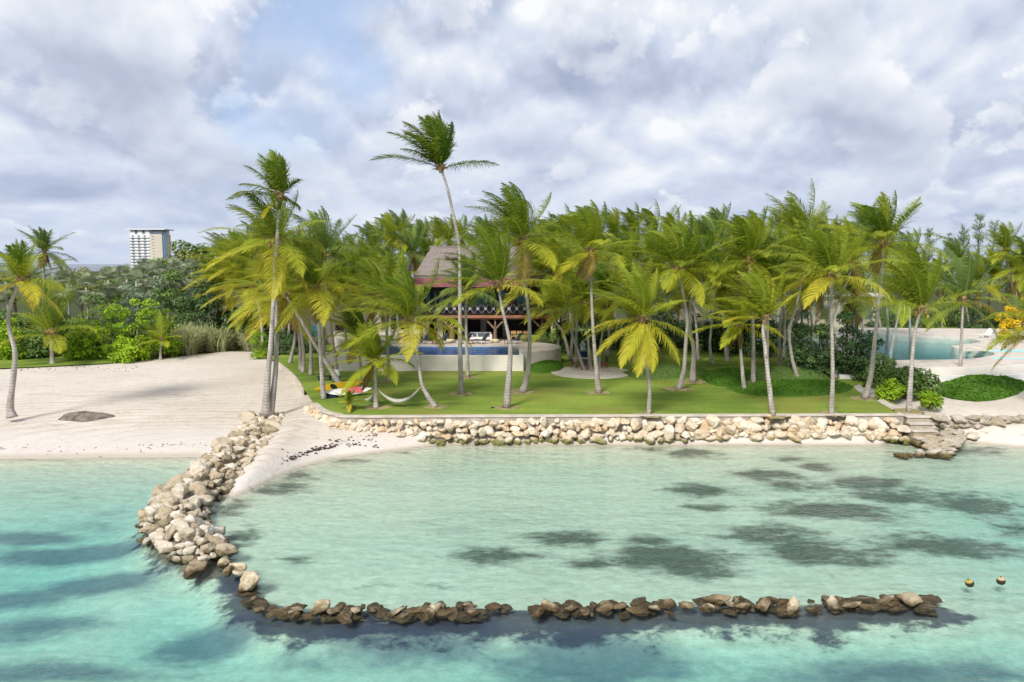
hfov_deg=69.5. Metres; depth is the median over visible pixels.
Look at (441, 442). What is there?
seawall boulder
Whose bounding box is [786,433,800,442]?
seawall boulder
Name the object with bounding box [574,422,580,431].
seawall boulder
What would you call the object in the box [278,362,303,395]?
retaining wall
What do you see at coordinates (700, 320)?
thatched shelter
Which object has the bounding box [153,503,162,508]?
boulder
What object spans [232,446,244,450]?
boulder
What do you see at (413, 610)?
weedy rock
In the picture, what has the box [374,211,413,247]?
palm tree
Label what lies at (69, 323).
broadleaf bush
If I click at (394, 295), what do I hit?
palm tree
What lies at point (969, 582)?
mooring buoy
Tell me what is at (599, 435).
seawall boulder
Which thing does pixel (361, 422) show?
seawall boulder
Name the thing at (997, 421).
ledge rock
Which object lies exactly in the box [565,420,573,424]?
seawall boulder
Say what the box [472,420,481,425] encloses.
seawall boulder
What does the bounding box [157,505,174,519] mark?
boulder
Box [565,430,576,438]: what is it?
seawall boulder
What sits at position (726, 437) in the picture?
seawall boulder
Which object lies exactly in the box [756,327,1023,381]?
lagoon terrace
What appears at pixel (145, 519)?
boulder
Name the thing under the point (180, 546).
boulder
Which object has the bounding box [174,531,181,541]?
boulder
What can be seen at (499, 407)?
bare ground
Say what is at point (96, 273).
broadleaf tree
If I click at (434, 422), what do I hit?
seawall boulder
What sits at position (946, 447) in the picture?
ledge rock
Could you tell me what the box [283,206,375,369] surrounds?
palm tree
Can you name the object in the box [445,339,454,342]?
pouf
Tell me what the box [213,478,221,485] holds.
boulder
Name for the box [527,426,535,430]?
seawall boulder
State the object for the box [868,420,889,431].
seawall boulder
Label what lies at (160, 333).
palm tree
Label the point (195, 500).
boulder
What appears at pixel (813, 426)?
seawall boulder
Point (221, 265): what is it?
palm tree
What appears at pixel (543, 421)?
seawall boulder
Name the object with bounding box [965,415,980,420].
ledge rock
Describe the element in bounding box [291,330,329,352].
trimmed bush
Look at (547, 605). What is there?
weedy rock
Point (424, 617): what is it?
weedy rock
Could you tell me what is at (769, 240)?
palm tree
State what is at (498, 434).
seawall boulder
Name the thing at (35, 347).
broadleaf bush
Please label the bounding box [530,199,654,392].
palm tree
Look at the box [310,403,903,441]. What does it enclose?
seawall
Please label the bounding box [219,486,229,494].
boulder
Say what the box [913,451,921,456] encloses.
ledge rock
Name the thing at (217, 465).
boulder
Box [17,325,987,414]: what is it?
lawn
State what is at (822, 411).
bare ground
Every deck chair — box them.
[389,333,401,343]
[418,333,430,342]
[434,333,448,343]
[473,333,488,343]
[506,333,522,343]
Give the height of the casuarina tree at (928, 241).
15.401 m
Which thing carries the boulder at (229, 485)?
on the beach and seabed
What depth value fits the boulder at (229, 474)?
35.18 m
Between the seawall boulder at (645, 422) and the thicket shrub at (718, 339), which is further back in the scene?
the thicket shrub at (718, 339)
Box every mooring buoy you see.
[965,579,973,586]
[996,576,1005,584]
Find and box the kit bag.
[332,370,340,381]
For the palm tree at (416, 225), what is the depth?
123.19 m
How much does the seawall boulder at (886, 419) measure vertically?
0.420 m
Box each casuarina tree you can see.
[921,227,934,305]
[936,232,953,309]
[953,223,970,318]
[964,212,990,320]
[982,217,1002,310]
[995,229,1018,305]
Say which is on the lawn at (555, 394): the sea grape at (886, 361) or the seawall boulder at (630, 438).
the sea grape at (886, 361)
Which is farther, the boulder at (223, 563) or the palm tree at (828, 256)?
the palm tree at (828, 256)
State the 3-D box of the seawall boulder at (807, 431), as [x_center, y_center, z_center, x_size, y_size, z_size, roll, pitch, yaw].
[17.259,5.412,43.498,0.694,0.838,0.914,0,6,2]
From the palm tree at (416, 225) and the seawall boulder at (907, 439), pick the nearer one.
the seawall boulder at (907, 439)
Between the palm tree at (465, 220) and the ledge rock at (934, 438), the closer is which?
the ledge rock at (934, 438)
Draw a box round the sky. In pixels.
[0,0,1023,263]
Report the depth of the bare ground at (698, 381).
55.75 m
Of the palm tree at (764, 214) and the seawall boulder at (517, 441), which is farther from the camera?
the palm tree at (764, 214)
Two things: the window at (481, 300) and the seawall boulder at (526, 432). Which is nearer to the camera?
the seawall boulder at (526, 432)
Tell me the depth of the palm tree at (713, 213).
96.52 m
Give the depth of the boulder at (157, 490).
32.91 m
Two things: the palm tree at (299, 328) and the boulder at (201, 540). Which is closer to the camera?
the boulder at (201, 540)
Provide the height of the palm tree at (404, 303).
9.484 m
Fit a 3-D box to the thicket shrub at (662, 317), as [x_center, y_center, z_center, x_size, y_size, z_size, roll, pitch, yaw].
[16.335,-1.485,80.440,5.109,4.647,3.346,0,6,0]
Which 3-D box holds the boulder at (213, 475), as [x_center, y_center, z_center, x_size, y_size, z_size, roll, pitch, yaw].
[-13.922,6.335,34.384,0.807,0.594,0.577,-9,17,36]
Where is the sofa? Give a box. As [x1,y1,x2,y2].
[470,332,491,339]
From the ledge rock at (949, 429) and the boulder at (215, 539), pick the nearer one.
the boulder at (215, 539)
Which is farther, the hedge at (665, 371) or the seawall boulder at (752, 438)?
the hedge at (665, 371)
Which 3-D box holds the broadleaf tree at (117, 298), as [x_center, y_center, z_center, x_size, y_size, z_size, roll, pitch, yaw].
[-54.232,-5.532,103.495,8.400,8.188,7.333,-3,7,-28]
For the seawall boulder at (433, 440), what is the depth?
42.95 m
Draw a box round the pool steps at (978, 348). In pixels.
[963,346,997,351]
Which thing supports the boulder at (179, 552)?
on the beach and seabed
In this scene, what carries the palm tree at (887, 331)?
on the lawn at (555, 394)
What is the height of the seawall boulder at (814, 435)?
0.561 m
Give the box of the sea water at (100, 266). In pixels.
[0,264,1023,681]
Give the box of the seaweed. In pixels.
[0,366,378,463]
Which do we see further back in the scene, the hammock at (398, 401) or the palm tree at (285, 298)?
the palm tree at (285, 298)
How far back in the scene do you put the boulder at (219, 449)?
37.84 m
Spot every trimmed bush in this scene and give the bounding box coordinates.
[248,330,273,359]
[266,329,298,355]
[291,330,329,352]
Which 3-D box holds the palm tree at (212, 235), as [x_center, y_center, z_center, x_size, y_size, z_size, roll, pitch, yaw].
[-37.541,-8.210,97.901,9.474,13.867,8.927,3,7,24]
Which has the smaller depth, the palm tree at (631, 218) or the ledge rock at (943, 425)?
the ledge rock at (943, 425)
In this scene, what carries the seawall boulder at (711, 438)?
on the beach and seabed
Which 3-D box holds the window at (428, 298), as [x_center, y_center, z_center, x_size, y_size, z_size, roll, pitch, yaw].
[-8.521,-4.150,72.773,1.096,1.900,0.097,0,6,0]
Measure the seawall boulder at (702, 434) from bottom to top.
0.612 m
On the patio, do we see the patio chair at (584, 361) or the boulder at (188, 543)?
the patio chair at (584, 361)
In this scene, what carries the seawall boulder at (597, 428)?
attached to the seawall
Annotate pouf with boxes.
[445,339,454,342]
[490,339,498,342]
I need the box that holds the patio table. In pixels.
[572,357,591,366]
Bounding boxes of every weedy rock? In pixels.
[252,605,267,612]
[265,607,290,618]
[288,606,303,613]
[304,611,317,621]
[311,599,330,614]
[326,606,341,614]
[336,611,352,624]
[350,606,362,613]
[367,607,376,612]
[382,605,407,620]
[403,607,425,615]
[418,613,429,621]
[429,603,439,611]
[450,607,457,613]
[462,601,472,606]
[467,609,480,617]
[485,602,501,612]
[531,608,544,619]
[540,598,559,612]
[564,604,578,612]
[578,608,589,617]
[596,603,613,614]
[613,602,626,609]
[626,607,649,616]
[648,605,660,610]
[664,611,674,617]
[678,601,694,609]
[699,604,714,612]
[701,594,730,605]
[724,600,735,609]
[734,602,750,608]
[755,598,771,611]
[786,595,799,615]
[805,606,818,613]
[825,594,837,609]
[839,600,860,608]
[858,603,876,611]
[872,595,893,609]
[889,606,901,611]
[896,592,923,606]
[921,596,933,604]
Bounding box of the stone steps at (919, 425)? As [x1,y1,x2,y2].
[903,415,937,445]
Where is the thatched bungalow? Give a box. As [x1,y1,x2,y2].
[300,260,389,342]
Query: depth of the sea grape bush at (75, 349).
69.89 m
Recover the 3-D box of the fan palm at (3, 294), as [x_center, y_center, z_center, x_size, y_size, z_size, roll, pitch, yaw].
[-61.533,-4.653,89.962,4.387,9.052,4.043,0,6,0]
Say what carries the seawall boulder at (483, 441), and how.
on the beach and seabed
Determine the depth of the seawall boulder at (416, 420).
43.11 m
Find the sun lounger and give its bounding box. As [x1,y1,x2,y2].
[977,328,993,337]
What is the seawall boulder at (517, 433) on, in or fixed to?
on the seawall boulder at (506, 434)
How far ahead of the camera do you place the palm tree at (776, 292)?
65.82 m
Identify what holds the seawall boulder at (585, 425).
on the seawall boulder at (585, 434)
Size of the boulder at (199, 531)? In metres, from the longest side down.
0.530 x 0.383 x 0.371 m
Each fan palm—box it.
[0,266,22,307]
[14,266,53,331]
[47,270,86,318]
[66,271,105,324]
[95,265,125,321]
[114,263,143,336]
[117,265,155,332]
[135,257,165,308]
[139,260,167,311]
[152,257,189,318]
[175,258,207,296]
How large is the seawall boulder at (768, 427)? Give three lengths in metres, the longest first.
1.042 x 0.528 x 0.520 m
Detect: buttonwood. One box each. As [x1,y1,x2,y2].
[112,284,147,340]
[140,275,179,343]
[168,270,206,326]
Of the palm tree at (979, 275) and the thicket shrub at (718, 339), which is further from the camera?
the palm tree at (979, 275)
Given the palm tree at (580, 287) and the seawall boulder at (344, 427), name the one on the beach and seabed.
the seawall boulder at (344, 427)
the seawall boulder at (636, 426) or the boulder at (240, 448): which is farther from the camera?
the seawall boulder at (636, 426)
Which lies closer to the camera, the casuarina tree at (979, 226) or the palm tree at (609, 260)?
the palm tree at (609, 260)
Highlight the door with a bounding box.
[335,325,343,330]
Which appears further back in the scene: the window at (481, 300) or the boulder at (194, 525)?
the window at (481, 300)
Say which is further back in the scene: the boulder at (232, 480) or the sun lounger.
the sun lounger
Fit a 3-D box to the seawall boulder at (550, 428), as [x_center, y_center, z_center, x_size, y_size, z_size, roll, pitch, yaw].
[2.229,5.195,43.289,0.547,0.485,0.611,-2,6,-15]
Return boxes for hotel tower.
[126,229,173,267]
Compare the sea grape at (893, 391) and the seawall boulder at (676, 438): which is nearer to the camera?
the seawall boulder at (676, 438)
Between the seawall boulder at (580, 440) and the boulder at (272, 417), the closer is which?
the seawall boulder at (580, 440)
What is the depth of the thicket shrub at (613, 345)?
77.31 m
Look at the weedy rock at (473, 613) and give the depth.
22.29 m
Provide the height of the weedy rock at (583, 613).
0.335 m
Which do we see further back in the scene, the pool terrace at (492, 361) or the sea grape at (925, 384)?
the pool terrace at (492, 361)
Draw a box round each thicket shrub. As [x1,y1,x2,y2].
[253,307,293,339]
[391,312,409,328]
[546,320,586,353]
[573,313,610,348]
[578,293,621,333]
[595,318,634,348]
[614,313,662,350]
[646,295,693,334]
[652,308,683,346]
[657,315,700,348]
[679,312,722,351]
[701,312,746,352]
[708,291,747,327]
[723,315,760,353]
[742,316,786,357]
[773,292,812,334]
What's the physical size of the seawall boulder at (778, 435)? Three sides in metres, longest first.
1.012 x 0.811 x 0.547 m
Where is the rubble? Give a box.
[235,590,942,623]
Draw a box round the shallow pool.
[989,350,1023,351]
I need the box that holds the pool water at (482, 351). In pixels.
[344,348,518,354]
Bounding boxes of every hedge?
[530,360,563,372]
[622,363,708,378]
[699,367,750,386]
[747,365,830,380]
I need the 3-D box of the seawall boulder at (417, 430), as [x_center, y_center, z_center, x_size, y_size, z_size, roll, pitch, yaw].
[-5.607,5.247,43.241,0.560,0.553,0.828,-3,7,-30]
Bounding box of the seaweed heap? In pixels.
[58,411,114,420]
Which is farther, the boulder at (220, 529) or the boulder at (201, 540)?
the boulder at (220, 529)
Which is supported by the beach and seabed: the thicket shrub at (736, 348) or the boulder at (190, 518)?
the boulder at (190, 518)
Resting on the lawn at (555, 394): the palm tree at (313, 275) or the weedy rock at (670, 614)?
the palm tree at (313, 275)
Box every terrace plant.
[540,331,548,342]
[548,332,557,344]
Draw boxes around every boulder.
[136,537,145,543]
[137,509,146,520]
[140,517,150,522]
[140,524,159,533]
[142,537,151,544]
[144,506,159,522]
[147,495,159,505]
[149,531,166,544]
[151,484,163,495]
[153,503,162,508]
[154,540,168,549]
[156,542,177,554]
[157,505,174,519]
[158,516,173,528]
[159,491,172,502]
[163,480,184,491]
[163,496,179,504]
[164,474,183,485]
[165,523,172,532]
[165,532,172,539]
[166,551,177,561]
[170,510,182,516]
[170,526,177,535]
[171,484,188,493]
[171,517,183,524]
[171,556,181,562]
[173,491,185,495]
[173,520,189,530]
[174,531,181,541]
[174,543,184,548]
[176,549,182,554]
[177,504,184,510]
[178,527,195,539]
[179,499,187,503]
[182,545,197,555]
[182,555,197,563]
[183,502,192,509]
[183,514,201,525]
[183,558,208,579]
[184,478,195,485]
[184,541,193,547]
[185,510,198,515]
[187,495,200,510]
[188,481,208,495]
[189,458,203,464]
[189,462,209,474]
[189,523,198,528]
[193,474,199,479]
[194,527,204,535]
[195,509,202,517]
[196,537,207,544]
[197,472,206,477]
[197,555,210,560]
[199,494,212,507]
[199,524,213,535]
[200,513,209,519]
[200,542,215,553]
[202,507,211,515]
[204,455,214,459]
[204,532,212,537]
[205,543,239,558]
[206,480,213,487]
[206,536,226,543]
[208,470,221,480]
[208,489,218,496]
[209,458,220,461]
[210,552,216,558]
[211,436,233,448]
[211,532,229,542]
[213,461,223,468]
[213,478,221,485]
[213,526,226,534]
[214,446,226,451]
[215,451,227,457]
[216,494,222,500]
[217,558,229,568]
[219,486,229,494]
[220,454,232,462]
[222,482,232,489]
[222,565,233,576]
[223,469,235,480]
[224,463,237,470]
[224,478,234,483]
[227,431,235,437]
[229,562,247,569]
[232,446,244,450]
[232,570,245,577]
[234,431,245,436]
[234,437,247,446]
[236,470,244,476]
[237,571,259,592]
[239,410,256,420]
[239,456,252,463]
[244,452,257,456]
[246,443,257,448]
[249,422,263,428]
[249,432,258,437]
[250,438,260,442]
[252,428,262,434]
[260,441,266,446]
[261,425,271,431]
[266,420,281,426]
[266,427,278,433]
[267,415,277,419]
[305,408,312,414]
[331,418,341,423]
[340,425,348,430]
[349,425,356,430]
[357,419,368,425]
[378,427,384,431]
[382,419,389,426]
[395,431,405,436]
[396,422,404,429]
[404,428,413,434]
[413,418,419,424]
[413,425,421,433]
[415,431,427,438]
[417,437,425,442]
[419,422,426,427]
[427,430,433,436]
[429,438,436,443]
[432,419,436,426]
[432,431,442,437]
[435,439,445,445]
[443,419,452,427]
[445,424,453,430]
[445,434,451,439]
[450,420,462,427]
[456,432,464,439]
[458,420,470,426]
[461,433,470,443]
[467,424,476,429]
[470,428,477,436]
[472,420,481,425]
[478,427,485,436]
[479,439,488,443]
[483,425,493,434]
[489,421,497,426]
[494,431,505,437]
[494,437,505,445]
[499,424,508,431]
[502,432,514,437]
[504,437,513,442]
[509,420,518,425]
[511,426,520,431]
[511,430,523,435]
[513,437,520,444]
[516,418,526,423]
[518,422,527,429]
[523,429,529,436]
[527,417,535,424]
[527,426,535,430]
[528,429,539,435]
[530,436,538,442]
[540,417,547,426]
[540,429,550,436]
[544,436,551,442]
[546,425,553,432]
[550,435,559,443]
[553,429,560,435]
[558,430,565,437]
[560,425,566,430]
[560,435,572,443]
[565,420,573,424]
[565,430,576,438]
[566,423,574,429]
[573,419,583,425]
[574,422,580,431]
[577,435,585,443]
[579,428,590,438]
[580,422,590,429]
[586,420,595,427]
[590,421,601,431]
[590,436,606,443]
[591,417,605,424]
[592,432,604,437]
[601,425,607,431]
[603,420,614,426]
[608,417,619,430]
[608,429,616,436]
[618,432,626,441]
[619,418,630,424]
[626,425,632,433]
[627,435,633,441]
[630,418,638,426]
[631,422,641,430]
[633,433,643,442]
[638,429,649,438]
[642,419,648,425]
[642,422,654,431]
[642,435,654,444]
[647,419,663,426]
[648,430,663,438]
[655,420,663,430]
[657,437,663,441]
[661,424,674,439]
[663,436,673,443]
[665,415,676,424]
[674,416,687,423]
[674,436,681,441]
[675,423,684,433]
[680,430,689,438]
[685,420,697,431]
[687,429,699,436]
[690,418,700,422]
[693,428,709,438]
[698,420,711,429]
[705,414,720,427]
[705,435,715,440]
[709,424,724,433]
[715,427,725,440]
[723,418,732,424]
[723,423,735,434]
[723,434,730,440]
[733,417,745,424]
[735,423,742,431]
[741,421,762,431]
[749,434,755,441]
[750,417,764,423]
[756,432,765,440]
[763,422,771,430]
[765,414,773,424]
[766,434,775,440]
[771,422,782,429]
[774,419,786,428]
[774,431,788,438]
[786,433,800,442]
[787,415,803,424]
[787,425,797,429]
[787,428,799,434]
[796,421,809,429]
[796,431,805,439]
[800,427,810,438]
[804,416,814,424]
[809,425,818,428]
[810,428,822,436]
[811,433,826,438]
[817,417,827,427]
[825,427,840,435]
[833,423,842,429]
[839,430,851,438]
[841,424,858,431]
[845,416,859,426]
[857,422,867,431]
[863,430,871,435]
[865,429,874,440]
[867,422,877,428]
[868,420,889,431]
[872,417,882,421]
[873,433,882,439]
[879,431,887,437]
[882,436,889,440]
[883,417,889,422]
[886,429,901,436]
[889,418,899,424]
[889,422,898,427]
[889,436,899,442]
[896,423,911,432]
[902,436,910,445]
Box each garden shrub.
[864,308,914,327]
[898,304,949,327]
[929,290,972,327]
[958,305,1000,328]
[990,305,1023,328]
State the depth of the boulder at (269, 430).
42.03 m
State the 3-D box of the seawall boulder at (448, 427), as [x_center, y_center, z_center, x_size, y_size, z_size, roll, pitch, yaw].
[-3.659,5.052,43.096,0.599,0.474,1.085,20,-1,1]
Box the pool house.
[412,246,555,341]
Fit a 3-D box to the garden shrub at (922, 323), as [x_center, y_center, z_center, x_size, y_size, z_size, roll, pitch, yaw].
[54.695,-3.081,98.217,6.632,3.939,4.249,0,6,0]
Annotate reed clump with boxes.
[163,323,188,355]
[169,319,205,355]
[171,320,193,351]
[186,325,216,351]
[195,322,224,351]
[200,326,234,351]
[204,328,238,349]
[218,326,245,349]
[226,330,245,349]
[233,328,264,350]
[235,327,266,348]
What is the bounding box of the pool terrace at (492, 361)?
[325,329,560,370]
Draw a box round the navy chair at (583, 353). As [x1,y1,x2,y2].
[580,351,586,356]
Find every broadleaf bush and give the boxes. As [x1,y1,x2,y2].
[0,309,35,354]
[18,328,59,357]
[40,309,83,352]
[82,293,126,349]
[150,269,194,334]
[177,286,222,348]
[194,292,238,332]
[219,306,265,348]
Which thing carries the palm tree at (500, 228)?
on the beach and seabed
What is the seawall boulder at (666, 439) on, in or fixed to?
on the beach and seabed
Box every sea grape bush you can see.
[0,317,26,359]
[60,332,95,360]
[65,318,110,359]
[87,303,147,359]
[106,337,149,363]
[116,298,170,355]
[144,309,185,356]
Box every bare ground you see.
[363,405,392,409]
[377,379,401,382]
[423,404,446,408]
[447,391,471,395]
[457,375,479,378]
[491,405,519,410]
[511,389,537,394]
[586,390,609,394]
[634,412,660,417]
[662,386,693,391]
[675,379,706,383]
[762,413,790,418]
[816,410,846,416]
[850,396,879,400]
[892,408,924,413]
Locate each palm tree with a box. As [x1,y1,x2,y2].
[0,237,72,418]
[0,271,114,363]
[7,226,78,331]
[130,311,188,359]
[181,256,254,320]
[183,236,266,309]
[192,228,243,322]
[194,236,261,329]
[197,190,330,414]
[197,225,284,345]
[200,245,270,349]
[211,268,269,331]
[213,242,350,382]
[220,226,257,250]
[225,148,303,418]
[225,219,265,300]
[225,259,336,370]
[231,279,334,372]
[240,232,364,399]
[242,289,339,362]
[249,226,323,349]
[249,256,349,374]
[255,234,306,263]
[261,230,360,374]
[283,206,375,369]
[303,255,374,351]
[314,306,400,386]
[320,231,401,321]
[322,282,351,342]
[323,271,381,310]
[324,319,423,407]
[325,250,431,380]
[329,230,356,255]
[332,234,403,305]
[332,235,380,255]
[334,389,365,412]
[337,258,474,406]
[341,216,398,253]
[341,224,397,261]
[351,243,425,340]
[359,213,429,320]
[360,252,413,331]
[369,110,498,393]
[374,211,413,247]
[377,221,427,327]
[378,209,430,250]
[396,217,431,250]
[397,219,422,254]
[410,234,441,274]
[411,215,460,245]
[414,250,421,317]
[423,213,473,245]
[423,251,503,376]
[428,219,571,407]
[441,215,474,245]
[450,181,585,391]
[453,213,505,244]
[455,230,478,245]
[468,219,515,244]
[478,222,597,357]
[488,217,516,244]
[503,227,620,360]
[503,253,594,345]
[521,269,612,369]
[528,248,627,356]
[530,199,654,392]
[531,263,622,368]
[532,210,558,328]
[536,204,609,322]
[555,206,610,329]
[555,234,573,342]
[559,227,604,338]
[562,248,665,366]
[568,235,640,355]
[575,227,674,362]
[582,262,696,414]
[584,254,684,366]
[600,207,643,290]
[600,212,671,284]
[600,232,617,329]
[603,232,708,358]
[606,202,662,244]
[614,198,694,302]
[618,211,746,388]
[637,210,739,381]
[641,206,689,247]
[644,243,672,340]
[653,260,718,360]
[666,254,748,354]
[668,229,740,363]
[675,249,742,361]
[686,201,749,247]
[686,208,730,338]
[686,216,724,320]
[688,209,812,382]
[691,286,788,387]
[702,230,787,356]
[703,238,803,360]
[704,228,823,380]
[708,267,801,415]
[730,212,790,322]
[739,205,778,232]
[740,178,872,365]
[751,217,862,376]
[762,211,788,328]
[764,218,907,413]
[767,236,808,358]
[771,228,828,347]
[773,208,826,334]
[773,237,868,365]
[779,269,846,339]
[798,259,896,352]
[805,218,920,362]
[805,247,875,338]
[810,213,837,303]
[811,190,949,398]
[816,219,849,323]
[833,202,904,327]
[835,222,902,339]
[842,240,982,411]
[856,223,932,345]
[857,263,953,353]
[868,228,958,346]
[883,254,947,325]
[907,245,1000,366]
[927,237,987,326]
[927,253,977,326]
[937,253,1008,326]
[948,248,1022,311]
[967,222,1023,325]
[977,283,1023,370]
[978,235,1023,296]
[978,249,1023,299]
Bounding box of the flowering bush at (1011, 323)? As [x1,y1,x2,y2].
[994,305,1023,343]
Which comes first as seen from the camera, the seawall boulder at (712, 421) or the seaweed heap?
the seawall boulder at (712, 421)
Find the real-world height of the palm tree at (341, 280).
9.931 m
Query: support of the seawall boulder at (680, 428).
on the seawall boulder at (685, 434)
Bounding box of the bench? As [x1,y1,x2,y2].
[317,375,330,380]
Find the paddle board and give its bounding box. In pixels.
[326,387,371,397]
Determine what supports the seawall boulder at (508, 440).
on the beach and seabed
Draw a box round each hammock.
[361,383,373,400]
[377,388,419,403]
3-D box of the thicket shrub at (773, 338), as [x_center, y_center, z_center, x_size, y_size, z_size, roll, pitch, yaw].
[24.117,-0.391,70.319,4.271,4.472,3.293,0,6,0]
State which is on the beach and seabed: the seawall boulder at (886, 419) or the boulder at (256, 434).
the boulder at (256, 434)
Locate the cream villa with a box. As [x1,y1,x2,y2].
[777,292,877,326]
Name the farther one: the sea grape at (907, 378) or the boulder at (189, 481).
the sea grape at (907, 378)
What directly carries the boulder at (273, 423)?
on the beach and seabed
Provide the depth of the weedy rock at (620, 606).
22.56 m
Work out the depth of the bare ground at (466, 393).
50.84 m
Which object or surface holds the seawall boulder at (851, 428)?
on the beach and seabed
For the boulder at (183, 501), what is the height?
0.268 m
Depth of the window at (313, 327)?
82.84 m
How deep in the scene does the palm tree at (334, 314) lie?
81.53 m
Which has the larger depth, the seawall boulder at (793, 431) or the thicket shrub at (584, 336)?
the thicket shrub at (584, 336)
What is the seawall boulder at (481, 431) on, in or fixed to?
attached to the seawall
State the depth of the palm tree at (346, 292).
79.81 m
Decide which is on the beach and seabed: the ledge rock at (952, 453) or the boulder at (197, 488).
the boulder at (197, 488)
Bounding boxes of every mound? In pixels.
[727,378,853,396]
[936,374,1023,401]
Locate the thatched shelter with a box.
[658,299,705,333]
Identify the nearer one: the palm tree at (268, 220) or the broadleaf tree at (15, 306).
the palm tree at (268, 220)
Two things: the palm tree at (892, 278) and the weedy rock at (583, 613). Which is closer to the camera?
the weedy rock at (583, 613)
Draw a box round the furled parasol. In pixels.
[580,340,585,351]
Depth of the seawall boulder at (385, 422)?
42.92 m
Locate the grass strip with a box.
[0,356,155,367]
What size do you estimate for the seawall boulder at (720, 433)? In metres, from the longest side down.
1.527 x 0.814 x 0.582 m
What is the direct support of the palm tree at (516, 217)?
on the lawn at (555, 394)
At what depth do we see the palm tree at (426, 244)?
104.52 m
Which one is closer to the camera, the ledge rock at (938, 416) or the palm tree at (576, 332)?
the ledge rock at (938, 416)
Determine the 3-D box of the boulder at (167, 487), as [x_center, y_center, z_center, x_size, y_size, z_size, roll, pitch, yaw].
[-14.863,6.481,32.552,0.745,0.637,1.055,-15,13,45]
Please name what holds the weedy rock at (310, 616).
on the rubble
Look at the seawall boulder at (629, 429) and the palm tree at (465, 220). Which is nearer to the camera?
the seawall boulder at (629, 429)
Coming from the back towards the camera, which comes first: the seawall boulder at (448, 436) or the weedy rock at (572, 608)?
the seawall boulder at (448, 436)
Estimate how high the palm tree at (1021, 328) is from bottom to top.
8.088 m
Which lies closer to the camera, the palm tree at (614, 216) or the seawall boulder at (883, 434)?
the seawall boulder at (883, 434)
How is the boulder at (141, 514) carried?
on the beach and seabed
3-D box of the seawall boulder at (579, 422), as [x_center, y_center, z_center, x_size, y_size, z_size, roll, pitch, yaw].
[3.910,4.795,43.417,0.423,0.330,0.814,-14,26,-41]
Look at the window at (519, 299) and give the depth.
72.77 m
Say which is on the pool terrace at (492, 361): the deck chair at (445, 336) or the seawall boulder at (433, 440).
the deck chair at (445, 336)
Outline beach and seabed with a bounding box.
[0,270,1023,681]
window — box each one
[311,325,317,335]
[425,289,430,307]
[433,289,444,308]
[448,289,457,308]
[474,289,488,308]
[498,289,508,307]
[516,289,527,307]
[863,305,871,318]
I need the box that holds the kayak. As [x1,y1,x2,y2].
[314,381,362,391]
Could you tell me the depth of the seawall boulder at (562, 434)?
43.21 m
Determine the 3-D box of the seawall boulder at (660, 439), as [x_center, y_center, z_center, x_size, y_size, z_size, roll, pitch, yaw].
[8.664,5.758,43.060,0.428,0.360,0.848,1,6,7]
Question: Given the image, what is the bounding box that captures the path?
[854,384,900,412]
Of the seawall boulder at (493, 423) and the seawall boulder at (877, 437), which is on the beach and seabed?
the seawall boulder at (877, 437)
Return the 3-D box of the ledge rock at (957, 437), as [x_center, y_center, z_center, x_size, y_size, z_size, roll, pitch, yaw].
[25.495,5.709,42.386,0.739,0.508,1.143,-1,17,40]
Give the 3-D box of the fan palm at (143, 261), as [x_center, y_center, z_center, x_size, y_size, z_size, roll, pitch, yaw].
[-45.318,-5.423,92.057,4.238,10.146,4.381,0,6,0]
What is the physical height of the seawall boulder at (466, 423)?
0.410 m
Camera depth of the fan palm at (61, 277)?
89.15 m
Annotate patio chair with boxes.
[581,359,586,369]
[601,357,607,367]
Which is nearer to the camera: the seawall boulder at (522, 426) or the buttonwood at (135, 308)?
the seawall boulder at (522, 426)
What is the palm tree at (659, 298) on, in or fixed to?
on the lawn at (555, 394)
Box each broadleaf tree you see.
[0,265,41,316]
[20,272,78,305]
[47,268,116,320]
[71,266,142,322]
[93,276,151,322]
[137,257,179,306]
[162,246,206,313]
[168,239,218,319]
[197,246,220,310]
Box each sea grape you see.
[783,322,820,374]
[803,322,849,375]
[827,310,871,378]
[849,330,884,381]
[861,352,898,387]
[873,377,905,403]
[876,366,908,396]
[894,365,925,398]
[900,368,944,400]
[917,389,943,410]
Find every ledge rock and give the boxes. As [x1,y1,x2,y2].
[893,452,908,457]
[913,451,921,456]
[923,411,950,421]
[924,440,938,444]
[924,448,942,457]
[926,446,937,457]
[930,436,940,442]
[937,422,947,428]
[938,450,951,457]
[940,442,955,446]
[940,445,953,451]
[943,435,952,438]
[944,427,954,434]
[946,451,955,456]
[950,415,966,422]
[951,419,971,427]
[951,435,962,440]
[952,415,961,422]
[952,430,961,434]
[957,434,966,441]
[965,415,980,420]
[966,431,980,439]
[972,421,983,428]
[979,415,991,423]
[989,416,1006,425]
[997,415,1006,420]
[1004,415,1013,420]
[1010,416,1021,422]
[1016,414,1023,419]
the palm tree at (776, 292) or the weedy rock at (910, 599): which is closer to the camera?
the weedy rock at (910, 599)
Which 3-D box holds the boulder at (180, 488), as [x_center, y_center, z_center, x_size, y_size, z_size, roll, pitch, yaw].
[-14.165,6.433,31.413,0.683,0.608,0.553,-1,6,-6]
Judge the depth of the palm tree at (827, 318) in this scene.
70.67 m
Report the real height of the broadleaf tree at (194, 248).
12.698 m
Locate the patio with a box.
[551,366,627,378]
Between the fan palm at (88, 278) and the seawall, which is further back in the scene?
the fan palm at (88, 278)
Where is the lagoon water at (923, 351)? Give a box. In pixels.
[758,335,989,359]
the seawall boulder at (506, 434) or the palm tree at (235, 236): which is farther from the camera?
the palm tree at (235, 236)
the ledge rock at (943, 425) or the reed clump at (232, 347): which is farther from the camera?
the reed clump at (232, 347)
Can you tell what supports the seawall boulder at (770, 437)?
on the beach and seabed

